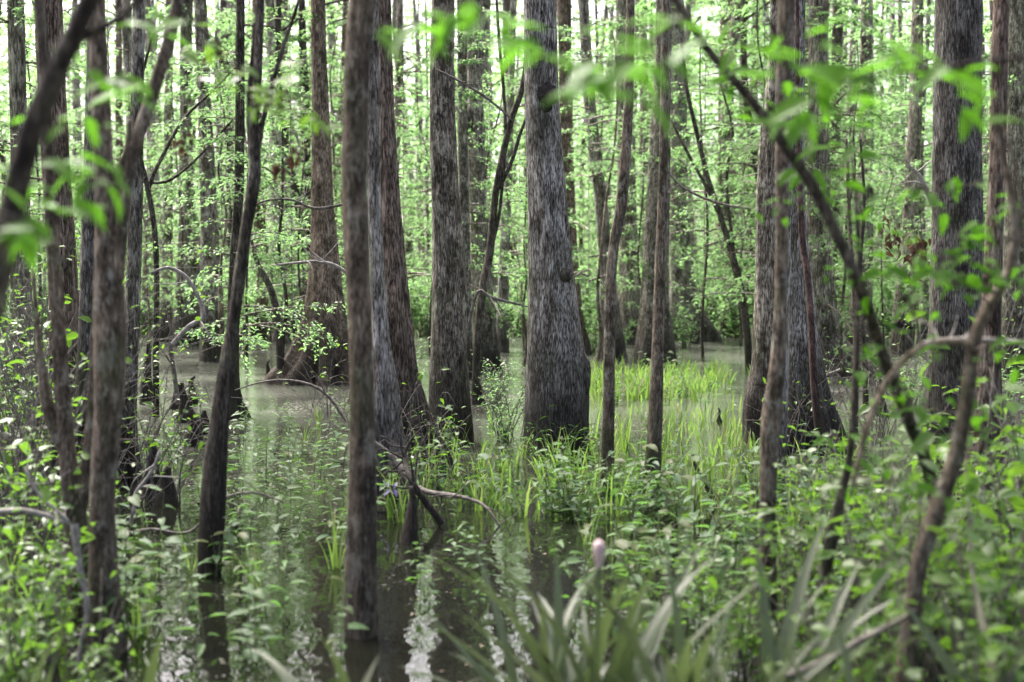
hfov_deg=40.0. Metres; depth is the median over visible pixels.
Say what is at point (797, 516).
sedge tuft
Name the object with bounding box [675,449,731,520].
leafy herb
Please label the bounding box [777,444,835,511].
leafy herb
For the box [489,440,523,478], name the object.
sedge tuft
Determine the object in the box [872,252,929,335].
shrub
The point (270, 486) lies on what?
leafy herb
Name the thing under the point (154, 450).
cypress knee
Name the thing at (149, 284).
shrub
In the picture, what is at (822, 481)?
leafy shrub
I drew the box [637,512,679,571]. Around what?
leafy herb
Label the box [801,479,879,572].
sedge tuft
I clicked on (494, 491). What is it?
sedge tuft
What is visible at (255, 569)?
sedge tuft
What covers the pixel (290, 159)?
dead leaf clump
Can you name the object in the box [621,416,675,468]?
sedge tuft
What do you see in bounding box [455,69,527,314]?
slim sapling
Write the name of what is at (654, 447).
leafy herb
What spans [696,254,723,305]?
shrub
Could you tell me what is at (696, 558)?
leafy herb
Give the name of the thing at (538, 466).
leafy herb
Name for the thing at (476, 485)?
leafy herb
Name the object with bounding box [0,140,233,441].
bare twig shrub
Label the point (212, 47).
leafy branch
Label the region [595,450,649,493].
leafy herb
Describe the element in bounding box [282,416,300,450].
leafy herb
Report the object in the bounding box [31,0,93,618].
sapling
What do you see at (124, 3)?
swamp tree
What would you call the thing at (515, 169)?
swamp tree
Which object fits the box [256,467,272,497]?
leafy herb
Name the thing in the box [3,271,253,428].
bare twig shrub
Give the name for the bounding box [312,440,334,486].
leafy herb
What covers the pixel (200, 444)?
bare twig shrub
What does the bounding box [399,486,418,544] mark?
cypress knee
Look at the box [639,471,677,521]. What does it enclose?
leafy herb
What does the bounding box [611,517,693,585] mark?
leafy herb
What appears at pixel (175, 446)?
leafy herb
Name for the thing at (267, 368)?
cypress knee
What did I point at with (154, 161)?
slim sapling
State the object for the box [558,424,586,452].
leafy herb
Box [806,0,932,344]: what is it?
tupelo tree
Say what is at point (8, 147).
swamp tree
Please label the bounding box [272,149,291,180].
dead leaf clump
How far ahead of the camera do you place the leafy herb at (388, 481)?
9.50 m
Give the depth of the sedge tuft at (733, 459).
11.59 m
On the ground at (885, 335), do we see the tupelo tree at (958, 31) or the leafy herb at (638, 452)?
the tupelo tree at (958, 31)
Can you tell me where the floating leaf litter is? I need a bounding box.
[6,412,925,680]
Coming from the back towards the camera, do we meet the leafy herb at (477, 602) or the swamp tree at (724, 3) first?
the swamp tree at (724, 3)
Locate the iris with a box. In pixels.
[383,472,398,517]
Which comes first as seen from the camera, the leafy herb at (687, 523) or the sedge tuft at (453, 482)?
the leafy herb at (687, 523)
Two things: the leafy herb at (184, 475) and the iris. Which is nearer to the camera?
the iris
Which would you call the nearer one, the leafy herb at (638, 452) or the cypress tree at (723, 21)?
the leafy herb at (638, 452)
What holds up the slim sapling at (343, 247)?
on the ground at (885, 335)
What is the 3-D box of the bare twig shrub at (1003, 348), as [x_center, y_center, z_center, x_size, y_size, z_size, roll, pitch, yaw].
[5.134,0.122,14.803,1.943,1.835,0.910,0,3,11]
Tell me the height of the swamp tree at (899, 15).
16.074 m
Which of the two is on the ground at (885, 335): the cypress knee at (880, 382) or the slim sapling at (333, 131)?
the slim sapling at (333, 131)
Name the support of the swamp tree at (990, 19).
on the ground at (885, 335)
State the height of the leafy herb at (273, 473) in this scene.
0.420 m
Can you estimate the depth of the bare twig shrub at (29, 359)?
14.25 m
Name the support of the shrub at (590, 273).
on the ground at (885, 335)
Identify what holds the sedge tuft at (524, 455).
on the water
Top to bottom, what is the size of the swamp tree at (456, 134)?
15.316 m
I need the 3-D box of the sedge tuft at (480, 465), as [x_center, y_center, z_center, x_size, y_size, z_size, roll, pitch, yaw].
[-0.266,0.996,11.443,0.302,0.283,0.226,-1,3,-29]
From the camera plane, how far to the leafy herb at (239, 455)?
10.52 m
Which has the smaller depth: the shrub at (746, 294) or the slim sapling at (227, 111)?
the slim sapling at (227, 111)
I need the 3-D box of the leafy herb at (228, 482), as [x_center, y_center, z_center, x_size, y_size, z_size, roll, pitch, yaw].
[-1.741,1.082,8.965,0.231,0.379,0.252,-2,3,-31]
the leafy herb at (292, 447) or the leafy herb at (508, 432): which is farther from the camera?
the leafy herb at (508, 432)
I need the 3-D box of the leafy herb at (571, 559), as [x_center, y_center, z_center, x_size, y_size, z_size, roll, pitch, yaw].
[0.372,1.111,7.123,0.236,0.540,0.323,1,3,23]
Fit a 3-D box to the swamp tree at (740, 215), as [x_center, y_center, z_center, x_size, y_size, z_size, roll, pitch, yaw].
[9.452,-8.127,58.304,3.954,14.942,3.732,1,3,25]
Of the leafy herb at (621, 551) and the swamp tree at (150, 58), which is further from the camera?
the swamp tree at (150, 58)
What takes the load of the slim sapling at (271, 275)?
on the ground at (885, 335)
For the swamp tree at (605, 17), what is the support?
on the ground at (885, 335)
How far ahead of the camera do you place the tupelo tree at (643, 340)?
25.74 m
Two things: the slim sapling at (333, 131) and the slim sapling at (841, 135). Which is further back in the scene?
the slim sapling at (841, 135)
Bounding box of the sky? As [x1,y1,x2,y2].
[0,0,988,283]
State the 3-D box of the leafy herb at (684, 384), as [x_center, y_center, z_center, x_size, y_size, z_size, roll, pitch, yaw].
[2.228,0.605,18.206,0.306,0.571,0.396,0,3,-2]
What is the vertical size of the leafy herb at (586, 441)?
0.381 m
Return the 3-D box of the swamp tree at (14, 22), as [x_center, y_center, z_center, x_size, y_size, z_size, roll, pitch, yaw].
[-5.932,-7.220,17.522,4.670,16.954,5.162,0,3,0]
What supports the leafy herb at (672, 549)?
on the water
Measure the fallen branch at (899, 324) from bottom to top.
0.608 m
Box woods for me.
[0,0,989,304]
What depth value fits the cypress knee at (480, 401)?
17.80 m
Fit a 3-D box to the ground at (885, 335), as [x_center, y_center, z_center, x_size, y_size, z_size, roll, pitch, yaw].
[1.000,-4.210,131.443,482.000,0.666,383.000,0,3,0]
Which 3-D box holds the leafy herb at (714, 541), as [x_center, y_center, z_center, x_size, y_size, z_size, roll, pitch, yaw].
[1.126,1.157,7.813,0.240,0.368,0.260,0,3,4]
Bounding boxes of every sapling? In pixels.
[0,7,85,316]
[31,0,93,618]
[32,141,80,299]
[46,92,124,300]
[69,29,185,303]
[71,135,152,290]
[85,0,184,655]
[110,94,197,346]
[142,83,252,346]
[143,37,235,416]
[163,37,278,347]
[163,91,290,303]
[166,33,310,356]
[197,0,299,573]
[217,0,343,356]
[222,94,300,343]
[251,241,283,369]
[264,88,345,319]
[277,31,409,287]
[286,122,346,315]
[335,22,456,281]
[336,72,431,320]
[337,174,411,304]
[342,0,378,639]
[399,87,456,353]
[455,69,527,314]
[471,0,524,404]
[486,139,584,350]
[487,117,570,365]
[499,104,596,290]
[526,165,595,299]
[559,7,673,365]
[569,107,639,313]
[587,102,701,300]
[599,0,634,492]
[626,23,755,361]
[633,96,718,291]
[638,122,721,285]
[645,0,668,498]
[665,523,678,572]
[670,37,751,372]
[671,0,978,617]
[672,0,846,303]
[691,454,718,505]
[699,114,758,299]
[700,95,760,345]
[758,0,794,615]
[777,32,793,487]
[782,153,894,643]
[804,40,911,376]
[804,131,865,261]
[830,166,849,304]
[839,81,1023,681]
[845,138,858,441]
[853,148,928,336]
[859,138,868,413]
[873,74,931,343]
[875,76,989,270]
[883,168,931,330]
[922,96,990,308]
[982,97,989,230]
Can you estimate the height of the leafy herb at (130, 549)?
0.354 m
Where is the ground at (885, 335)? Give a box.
[7,285,928,337]
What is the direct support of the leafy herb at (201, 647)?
on the water
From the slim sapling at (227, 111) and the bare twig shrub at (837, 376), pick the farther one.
the slim sapling at (227, 111)
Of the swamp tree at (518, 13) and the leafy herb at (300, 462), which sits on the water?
the leafy herb at (300, 462)
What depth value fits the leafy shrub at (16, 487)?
7.03 m
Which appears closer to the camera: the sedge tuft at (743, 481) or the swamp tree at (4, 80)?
the sedge tuft at (743, 481)
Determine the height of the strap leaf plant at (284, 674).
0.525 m
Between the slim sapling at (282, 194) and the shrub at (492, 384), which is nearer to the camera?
the shrub at (492, 384)
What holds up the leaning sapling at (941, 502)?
on the ground at (885, 335)
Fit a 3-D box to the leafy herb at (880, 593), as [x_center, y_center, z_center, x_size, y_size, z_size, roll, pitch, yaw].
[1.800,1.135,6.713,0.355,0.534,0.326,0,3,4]
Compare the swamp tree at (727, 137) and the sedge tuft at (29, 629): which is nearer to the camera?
the sedge tuft at (29, 629)
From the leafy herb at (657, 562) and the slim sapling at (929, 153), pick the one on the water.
the leafy herb at (657, 562)
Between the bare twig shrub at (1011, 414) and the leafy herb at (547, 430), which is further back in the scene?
the leafy herb at (547, 430)
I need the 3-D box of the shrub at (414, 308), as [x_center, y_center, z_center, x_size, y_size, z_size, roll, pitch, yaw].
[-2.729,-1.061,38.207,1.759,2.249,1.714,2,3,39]
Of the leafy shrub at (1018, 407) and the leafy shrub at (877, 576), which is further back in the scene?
the leafy shrub at (1018, 407)
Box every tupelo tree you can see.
[125,0,235,344]
[194,0,224,361]
[428,0,473,444]
[467,0,502,374]
[523,0,590,455]
[571,0,722,344]
[578,0,627,361]
[630,0,677,365]
[742,0,776,443]
[787,0,847,453]
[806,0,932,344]
[886,0,1023,379]
[918,0,983,467]
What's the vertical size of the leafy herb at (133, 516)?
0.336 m
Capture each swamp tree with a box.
[0,0,33,314]
[0,0,119,401]
[0,2,30,200]
[0,18,116,281]
[0,23,43,211]
[0,62,34,205]
[0,81,42,254]
[26,0,124,282]
[34,0,78,472]
[63,0,177,273]
[71,111,113,209]
[73,41,94,506]
[83,0,124,159]
[105,0,174,336]
[112,5,199,317]
[113,0,228,341]
[116,0,145,489]
[124,0,198,274]
[142,0,193,334]
[142,0,347,419]
[155,0,195,203]
[160,96,197,224]
[173,2,269,288]
[191,0,247,324]
[191,68,220,245]
[196,0,246,272]
[208,0,334,339]
[210,0,413,339]
[213,0,301,233]
[219,0,340,342]
[245,0,346,323]
[288,0,409,298]
[294,0,416,315]
[341,0,431,262]
[368,0,414,499]
[392,0,457,299]
[399,0,456,310]
[399,154,411,240]
[401,0,419,270]
[404,0,525,378]
[407,33,457,272]
[418,0,523,264]
[420,80,500,207]
[429,0,589,352]
[457,0,517,312]
[490,0,524,317]
[490,13,556,340]
[491,3,520,32]
[495,35,525,299]
[515,0,589,270]
[559,32,637,320]
[572,1,616,314]
[573,1,638,271]
[573,2,636,270]
[576,0,654,264]
[579,0,718,301]
[590,12,716,287]
[636,0,699,225]
[636,0,739,277]
[678,0,848,321]
[686,0,763,335]
[689,14,717,276]
[700,30,761,270]
[702,0,842,287]
[736,0,760,292]
[804,0,857,196]
[804,0,899,314]
[829,0,906,276]
[829,0,910,306]
[832,0,989,353]
[840,0,934,299]
[847,0,926,268]
[851,0,933,343]
[874,0,933,245]
[874,6,890,311]
[899,0,992,175]
[925,71,989,223]
[927,6,989,245]
[957,0,1015,541]
[983,25,990,196]
[984,32,991,107]
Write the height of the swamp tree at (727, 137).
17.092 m
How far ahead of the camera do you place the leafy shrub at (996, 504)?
5.86 m
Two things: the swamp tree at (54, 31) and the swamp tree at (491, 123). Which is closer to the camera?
the swamp tree at (54, 31)
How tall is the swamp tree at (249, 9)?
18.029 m
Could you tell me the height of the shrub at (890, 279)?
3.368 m
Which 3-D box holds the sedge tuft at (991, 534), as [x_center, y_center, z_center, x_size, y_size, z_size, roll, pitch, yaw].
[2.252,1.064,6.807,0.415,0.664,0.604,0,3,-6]
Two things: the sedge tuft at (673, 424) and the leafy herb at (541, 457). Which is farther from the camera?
the sedge tuft at (673, 424)
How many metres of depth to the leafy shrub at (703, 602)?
6.30 m
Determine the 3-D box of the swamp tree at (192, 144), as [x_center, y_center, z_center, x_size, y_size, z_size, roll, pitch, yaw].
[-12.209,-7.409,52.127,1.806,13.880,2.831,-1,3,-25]
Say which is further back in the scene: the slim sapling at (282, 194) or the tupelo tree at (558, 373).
the slim sapling at (282, 194)
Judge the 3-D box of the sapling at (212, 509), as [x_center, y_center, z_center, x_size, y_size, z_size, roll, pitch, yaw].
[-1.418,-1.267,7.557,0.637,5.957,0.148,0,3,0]
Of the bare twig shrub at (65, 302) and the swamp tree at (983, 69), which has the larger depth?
the swamp tree at (983, 69)
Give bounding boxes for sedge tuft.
[0,501,60,589]
[2,560,68,640]
[126,567,159,638]
[176,526,197,569]
[239,538,268,587]
[286,414,318,441]
[312,404,333,428]
[313,500,346,568]
[378,465,422,522]
[410,426,441,481]
[418,460,435,487]
[434,437,471,489]
[441,432,457,457]
[444,418,467,448]
[459,477,495,511]
[461,452,519,503]
[463,434,487,467]
[470,449,483,474]
[485,404,498,435]
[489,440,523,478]
[521,428,543,457]
[529,435,567,463]
[535,440,569,502]
[538,424,578,467]
[540,436,576,497]
[560,487,609,544]
[563,422,584,464]
[570,442,588,484]
[589,398,602,445]
[589,428,634,468]
[599,461,634,514]
[600,412,637,454]
[601,460,631,516]
[615,408,624,440]
[615,415,643,449]
[616,437,641,485]
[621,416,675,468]
[638,442,690,499]
[661,461,703,505]
[663,401,684,429]
[664,401,691,447]
[671,431,718,475]
[685,459,740,519]
[691,427,733,479]
[692,417,743,484]
[699,478,729,518]
[703,406,741,441]
[717,442,750,495]
[729,422,747,472]
[739,508,817,569]
[742,448,792,497]
[745,427,759,460]
[777,467,826,544]
[793,455,825,508]
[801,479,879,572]
[832,425,871,477]
[847,485,897,563]
[908,519,983,611]
[946,504,1020,594]
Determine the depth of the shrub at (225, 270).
41.61 m
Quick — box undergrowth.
[5,295,919,336]
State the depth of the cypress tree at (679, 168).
35.63 m
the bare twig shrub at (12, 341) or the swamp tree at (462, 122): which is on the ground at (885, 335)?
the swamp tree at (462, 122)
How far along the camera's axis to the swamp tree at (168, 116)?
35.07 m
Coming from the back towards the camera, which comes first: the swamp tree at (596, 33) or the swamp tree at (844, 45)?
the swamp tree at (596, 33)
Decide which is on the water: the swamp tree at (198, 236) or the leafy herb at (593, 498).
the leafy herb at (593, 498)
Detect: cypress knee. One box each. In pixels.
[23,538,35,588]
[139,341,152,404]
[144,444,160,493]
[154,466,178,507]
[170,384,179,409]
[175,382,188,422]
[181,400,203,446]
[188,376,198,404]
[200,410,209,436]
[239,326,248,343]
[265,360,269,375]
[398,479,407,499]
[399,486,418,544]
[477,385,484,404]
[690,331,699,343]
[716,408,722,424]
[874,378,888,417]
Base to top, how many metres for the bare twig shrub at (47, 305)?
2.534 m
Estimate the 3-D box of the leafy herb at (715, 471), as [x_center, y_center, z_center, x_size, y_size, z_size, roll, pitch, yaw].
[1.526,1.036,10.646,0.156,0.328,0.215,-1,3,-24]
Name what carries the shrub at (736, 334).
on the ground at (885, 335)
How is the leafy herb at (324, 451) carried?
on the water
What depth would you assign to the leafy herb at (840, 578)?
6.84 m
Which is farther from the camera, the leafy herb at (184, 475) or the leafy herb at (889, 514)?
the leafy herb at (184, 475)
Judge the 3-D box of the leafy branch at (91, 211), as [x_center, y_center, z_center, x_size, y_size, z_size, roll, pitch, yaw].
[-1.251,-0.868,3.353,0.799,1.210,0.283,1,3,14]
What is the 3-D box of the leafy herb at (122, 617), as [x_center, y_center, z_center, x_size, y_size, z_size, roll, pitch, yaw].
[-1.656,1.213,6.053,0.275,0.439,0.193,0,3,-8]
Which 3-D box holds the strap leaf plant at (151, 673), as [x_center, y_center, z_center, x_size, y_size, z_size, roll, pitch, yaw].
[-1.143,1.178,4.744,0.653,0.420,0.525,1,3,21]
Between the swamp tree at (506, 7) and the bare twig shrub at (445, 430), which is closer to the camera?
the bare twig shrub at (445, 430)
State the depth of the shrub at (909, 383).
17.80 m
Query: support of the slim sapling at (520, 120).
on the ground at (885, 335)
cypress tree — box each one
[215,0,342,331]
[263,0,349,385]
[379,0,452,470]
[499,0,643,353]
[633,0,755,341]
[685,0,769,324]
[706,0,909,384]
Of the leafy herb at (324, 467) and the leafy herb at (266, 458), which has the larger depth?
the leafy herb at (266, 458)
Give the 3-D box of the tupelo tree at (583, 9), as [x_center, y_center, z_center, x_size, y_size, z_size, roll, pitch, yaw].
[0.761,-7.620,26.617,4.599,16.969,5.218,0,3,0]
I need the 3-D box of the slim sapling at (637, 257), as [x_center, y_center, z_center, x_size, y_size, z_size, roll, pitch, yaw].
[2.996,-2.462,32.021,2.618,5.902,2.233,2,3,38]
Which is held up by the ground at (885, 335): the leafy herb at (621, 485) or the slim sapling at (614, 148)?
the slim sapling at (614, 148)
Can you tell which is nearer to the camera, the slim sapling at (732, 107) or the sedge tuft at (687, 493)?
the sedge tuft at (687, 493)
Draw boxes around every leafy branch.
[0,115,128,231]
[0,165,54,273]
[53,0,197,111]
[174,0,345,138]
[360,0,548,75]
[482,0,716,142]
[683,0,878,202]
[737,0,853,141]
[764,34,1023,149]
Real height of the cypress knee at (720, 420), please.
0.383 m
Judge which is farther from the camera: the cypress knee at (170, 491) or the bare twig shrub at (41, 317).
the bare twig shrub at (41, 317)
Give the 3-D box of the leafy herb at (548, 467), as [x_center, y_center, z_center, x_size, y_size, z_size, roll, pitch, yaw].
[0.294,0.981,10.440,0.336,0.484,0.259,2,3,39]
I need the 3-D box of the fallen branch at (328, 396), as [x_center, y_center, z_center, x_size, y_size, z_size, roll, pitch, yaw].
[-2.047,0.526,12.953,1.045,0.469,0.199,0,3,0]
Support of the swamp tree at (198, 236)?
on the ground at (885, 335)
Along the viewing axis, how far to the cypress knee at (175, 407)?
17.09 m
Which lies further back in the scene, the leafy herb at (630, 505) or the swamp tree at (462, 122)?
the swamp tree at (462, 122)
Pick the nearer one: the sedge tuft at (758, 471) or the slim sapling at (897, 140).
the sedge tuft at (758, 471)
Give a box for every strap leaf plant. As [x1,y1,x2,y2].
[30,603,85,681]
[125,632,162,681]
[251,638,483,681]
[396,526,643,681]
[405,537,761,681]
[454,538,850,681]
[701,517,941,681]
[740,594,1022,681]
[899,561,1007,681]
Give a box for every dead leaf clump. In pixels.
[172,125,195,165]
[202,31,228,64]
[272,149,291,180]
[286,130,306,174]
[874,208,911,256]
[896,215,930,285]
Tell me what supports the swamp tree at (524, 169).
on the ground at (885, 335)
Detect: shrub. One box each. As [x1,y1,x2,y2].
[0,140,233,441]
[0,155,175,409]
[0,196,249,494]
[0,198,178,420]
[0,211,251,439]
[0,222,203,410]
[0,234,202,452]
[0,246,220,485]
[0,250,197,394]
[0,287,48,437]
[0,288,77,481]
[0,297,48,398]
[0,310,199,534]
[0,315,145,525]
[0,316,91,507]
[0,328,148,500]
[0,353,42,441]
[0,357,137,543]
[0,357,145,478]
[0,378,82,575]
[0,452,89,626]
[0,493,122,663]
[0,546,97,681]
[1,311,48,414]
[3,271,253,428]
[8,253,47,328]
[9,458,140,578]
[12,282,241,391]
[33,286,47,333]
[50,559,154,681]
[53,369,281,506]
[119,407,232,501]
[124,252,175,328]
[124,256,174,332]
[137,359,205,467]
[139,351,173,419]
[198,234,254,326]
[223,260,300,321]
[223,270,254,327]
[224,283,248,328]
[245,281,296,353]
[266,329,348,417]
[268,252,345,330]
[270,248,345,316]
[279,367,458,462]
[376,432,472,505]
[401,388,489,470]
[405,225,431,328]
[405,246,431,321]
[406,255,431,336]
[408,263,429,336]
[412,253,430,314]
[468,356,526,443]
[470,366,524,442]
[471,350,524,404]
[495,255,520,324]
[498,265,526,328]
[509,264,527,335]
[578,234,641,332]
[579,234,599,313]
[579,265,595,319]
[581,230,641,298]
[581,303,598,353]
[601,522,716,680]
[623,317,636,345]
[659,503,773,633]
[670,301,705,346]
[685,505,815,679]
[692,250,725,319]
[694,261,750,326]
[695,243,754,337]
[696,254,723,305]
[704,254,753,324]
[721,506,908,681]
[722,262,754,323]
[734,370,849,455]
[734,433,857,628]
[741,558,887,681]
[749,354,879,411]
[755,427,945,674]
[776,450,998,681]
[777,402,860,549]
[778,424,939,607]
[788,395,955,561]
[806,467,1023,681]
[818,312,926,443]
[824,409,1023,663]
[828,300,925,404]
[834,252,894,332]
[835,415,963,635]
[835,458,1023,681]
[839,279,879,340]
[840,256,893,318]
[841,259,888,305]
[857,377,983,518]
[865,397,1023,646]
[872,235,930,320]
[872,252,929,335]
[872,278,891,318]
[872,350,925,404]
[872,520,1023,681]
[874,280,928,318]
[886,434,1013,577]
[899,484,1023,681]
[905,311,1023,579]
[908,278,1023,424]
[909,378,1023,671]
[910,339,1023,547]
[930,346,1023,463]
[932,415,1023,568]
[961,360,1023,511]
[1001,335,1023,425]
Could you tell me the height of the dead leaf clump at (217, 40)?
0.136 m
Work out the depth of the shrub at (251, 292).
41.13 m
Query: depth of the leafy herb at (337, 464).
10.85 m
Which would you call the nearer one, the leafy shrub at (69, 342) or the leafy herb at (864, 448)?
the leafy shrub at (69, 342)
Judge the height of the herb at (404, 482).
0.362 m
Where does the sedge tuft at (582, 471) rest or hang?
on the water
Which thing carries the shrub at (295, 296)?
on the ground at (885, 335)
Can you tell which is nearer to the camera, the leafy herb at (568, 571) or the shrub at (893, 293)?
the leafy herb at (568, 571)
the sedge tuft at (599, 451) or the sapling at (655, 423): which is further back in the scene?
the sedge tuft at (599, 451)
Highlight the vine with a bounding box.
[795,0,822,435]
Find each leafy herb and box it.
[0,523,40,656]
[0,524,60,613]
[52,538,88,640]
[77,565,141,620]
[106,575,159,648]
[115,494,173,580]
[115,505,149,574]
[116,508,167,596]
[116,525,152,616]
[117,527,147,567]
[121,493,153,536]
[125,568,165,641]
[138,424,197,468]
[138,486,186,571]
[159,551,204,598]
[160,428,172,454]
[162,427,187,461]
[167,411,186,433]
[168,455,201,506]
[172,582,228,658]
[185,388,210,414]
[194,509,254,578]
[197,427,240,464]
[222,512,257,560]
[223,534,307,622]
[224,483,248,533]
[225,481,259,527]
[226,587,287,663]
[227,434,255,491]
[227,442,249,472]
[227,470,283,531]
[227,532,266,616]
[231,400,273,429]
[231,401,260,439]
[234,535,267,594]
[239,544,276,602]
[245,442,264,464]
[247,436,269,460]
[253,436,287,476]
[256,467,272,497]
[258,426,279,480]
[258,437,273,476]
[258,476,346,532]
[260,474,285,497]
[261,429,284,455]
[267,408,295,430]
[268,432,287,456]
[269,401,291,422]
[274,449,312,483]
[278,453,308,484]
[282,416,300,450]
[285,419,314,457]
[289,437,305,467]
[294,464,310,491]
[302,431,317,459]
[303,440,342,463]
[304,438,335,477]
[311,420,336,446]
[311,444,324,467]
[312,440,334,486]
[316,490,346,546]
[319,416,349,463]
[326,512,346,544]
[327,576,369,657]
[329,436,348,484]
[341,398,349,431]
[376,452,439,515]
[376,453,401,514]
[376,462,406,508]
[403,560,442,604]
[404,542,433,580]
[411,436,448,484]
[423,433,473,490]
[424,470,458,510]
[425,446,456,489]
[432,404,448,434]
[433,436,459,472]
[436,405,461,447]
[442,527,465,560]
[448,513,480,556]
[449,426,463,458]
[451,522,493,570]
[453,445,480,484]
[457,451,501,504]
[469,571,492,607]
[478,437,527,481]
[481,475,525,513]
[489,454,514,484]
[494,427,522,483]
[502,410,522,450]
[503,479,524,510]
[519,434,550,473]
[521,421,534,455]
[523,445,552,491]
[533,459,580,517]
[534,440,566,489]
[534,449,589,513]
[535,458,603,504]
[538,459,559,515]
[539,467,552,500]
[539,474,580,516]
[540,405,562,452]
[540,442,579,509]
[545,429,575,468]
[547,468,576,513]
[548,463,579,495]
[550,527,621,620]
[552,436,582,473]
[552,438,580,481]
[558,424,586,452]
[558,473,605,522]
[561,504,612,590]
[572,452,602,498]
[573,427,594,470]
[574,420,601,453]
[575,482,609,517]
[578,453,614,496]
[579,429,596,460]
[580,430,596,462]
[583,429,601,458]
[586,534,626,580]
[587,432,599,459]
[593,467,653,534]
[593,470,613,495]
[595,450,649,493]
[600,373,627,404]
[603,464,631,510]
[604,481,663,561]
[606,522,649,571]
[607,459,620,488]
[608,460,635,488]
[608,539,667,611]
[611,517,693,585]
[612,454,645,498]
[616,477,650,520]
[618,434,637,474]
[619,454,645,507]
[620,466,666,514]
[622,443,664,500]
[626,444,654,511]
[627,430,662,482]
[627,481,687,558]
[629,482,648,512]
[634,464,670,510]
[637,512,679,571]
[638,509,683,594]
[639,351,650,366]
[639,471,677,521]
[639,476,673,520]
[645,452,701,515]
[645,477,681,519]
[645,542,709,621]
[646,461,688,510]
[649,520,694,584]
[650,548,688,588]
[656,531,698,585]
[658,463,681,504]
[662,415,694,461]
[662,448,690,487]
[663,351,673,373]
[663,382,679,404]
[664,351,688,373]
[665,531,716,597]
[670,374,683,395]
[672,369,690,394]
[675,365,694,400]
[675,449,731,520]
[680,537,727,619]
[681,455,717,542]
[685,570,742,628]
[695,479,751,566]
[695,519,737,565]
[697,474,746,527]
[698,457,724,488]
[703,376,720,401]
[705,522,756,589]
[707,508,758,562]
[710,503,752,558]
[715,363,740,392]
[717,466,759,543]
[717,482,738,517]
[722,442,784,485]
[734,457,804,537]
[735,447,758,487]
[736,445,788,504]
[758,469,799,511]
[776,523,801,569]
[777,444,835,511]
[777,453,803,520]
[777,454,806,487]
[777,525,810,579]
[778,458,849,511]
[781,466,851,536]
[787,435,804,474]
[798,423,838,470]
[810,431,831,481]
[811,516,891,606]
[834,493,886,568]
[837,405,849,435]
[854,426,872,461]
[858,527,932,608]
[859,454,890,503]
[861,401,882,431]
[867,427,887,454]
[869,442,918,498]
[870,511,962,593]
[873,467,910,522]
[887,476,908,577]
[893,498,926,550]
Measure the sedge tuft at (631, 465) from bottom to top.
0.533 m
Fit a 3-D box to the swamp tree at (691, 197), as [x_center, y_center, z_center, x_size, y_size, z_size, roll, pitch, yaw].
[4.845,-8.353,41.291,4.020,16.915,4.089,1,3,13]
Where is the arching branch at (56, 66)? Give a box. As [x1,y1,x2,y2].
[0,0,141,320]
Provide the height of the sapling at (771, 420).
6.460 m
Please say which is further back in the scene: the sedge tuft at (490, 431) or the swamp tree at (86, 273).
the sedge tuft at (490, 431)
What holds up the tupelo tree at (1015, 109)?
on the ground at (885, 335)
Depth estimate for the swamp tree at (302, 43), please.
32.67 m
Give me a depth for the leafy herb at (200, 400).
16.45 m
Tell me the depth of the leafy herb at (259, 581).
6.93 m
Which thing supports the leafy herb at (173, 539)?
on the water
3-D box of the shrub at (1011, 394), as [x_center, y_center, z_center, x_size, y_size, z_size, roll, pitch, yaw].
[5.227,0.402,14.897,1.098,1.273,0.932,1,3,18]
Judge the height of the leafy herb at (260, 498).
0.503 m
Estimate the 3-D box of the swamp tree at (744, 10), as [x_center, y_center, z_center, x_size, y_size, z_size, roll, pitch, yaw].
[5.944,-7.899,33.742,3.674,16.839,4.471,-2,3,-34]
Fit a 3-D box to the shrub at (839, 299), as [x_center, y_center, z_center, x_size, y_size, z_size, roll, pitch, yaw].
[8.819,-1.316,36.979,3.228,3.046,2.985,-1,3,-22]
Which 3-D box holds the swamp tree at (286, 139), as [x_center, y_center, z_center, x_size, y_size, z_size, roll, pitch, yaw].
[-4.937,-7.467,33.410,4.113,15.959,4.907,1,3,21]
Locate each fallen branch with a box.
[0,467,70,543]
[66,523,101,662]
[128,451,179,524]
[129,472,283,534]
[151,248,214,345]
[160,300,179,404]
[235,377,346,421]
[257,167,341,209]
[271,213,344,302]
[376,406,445,525]
[376,439,529,525]
[436,69,512,121]
[466,282,527,332]
[639,148,750,209]
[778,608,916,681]
[823,356,848,405]
[878,294,927,329]
[880,151,931,208]
[910,313,1023,345]
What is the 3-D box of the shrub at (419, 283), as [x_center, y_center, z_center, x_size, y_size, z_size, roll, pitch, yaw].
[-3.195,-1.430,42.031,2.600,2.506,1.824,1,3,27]
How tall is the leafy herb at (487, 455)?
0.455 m
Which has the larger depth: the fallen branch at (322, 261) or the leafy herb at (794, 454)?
the fallen branch at (322, 261)
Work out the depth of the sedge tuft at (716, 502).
9.35 m
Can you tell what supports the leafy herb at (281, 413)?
on the water
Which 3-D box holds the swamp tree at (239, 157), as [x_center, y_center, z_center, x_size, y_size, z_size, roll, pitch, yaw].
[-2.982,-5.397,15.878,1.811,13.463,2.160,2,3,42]
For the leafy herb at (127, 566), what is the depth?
6.23 m
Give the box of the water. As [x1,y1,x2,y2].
[0,332,1023,681]
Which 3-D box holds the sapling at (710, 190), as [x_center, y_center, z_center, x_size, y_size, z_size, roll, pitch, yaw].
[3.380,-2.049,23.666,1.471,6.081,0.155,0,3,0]
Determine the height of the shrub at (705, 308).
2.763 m
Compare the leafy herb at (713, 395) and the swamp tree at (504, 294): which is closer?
the leafy herb at (713, 395)
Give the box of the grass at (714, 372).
[377,352,824,517]
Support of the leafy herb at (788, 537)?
on the water
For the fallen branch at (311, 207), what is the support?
on the fallen branch at (322, 261)
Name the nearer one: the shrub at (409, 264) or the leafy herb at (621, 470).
the leafy herb at (621, 470)
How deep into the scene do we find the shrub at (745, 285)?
42.65 m

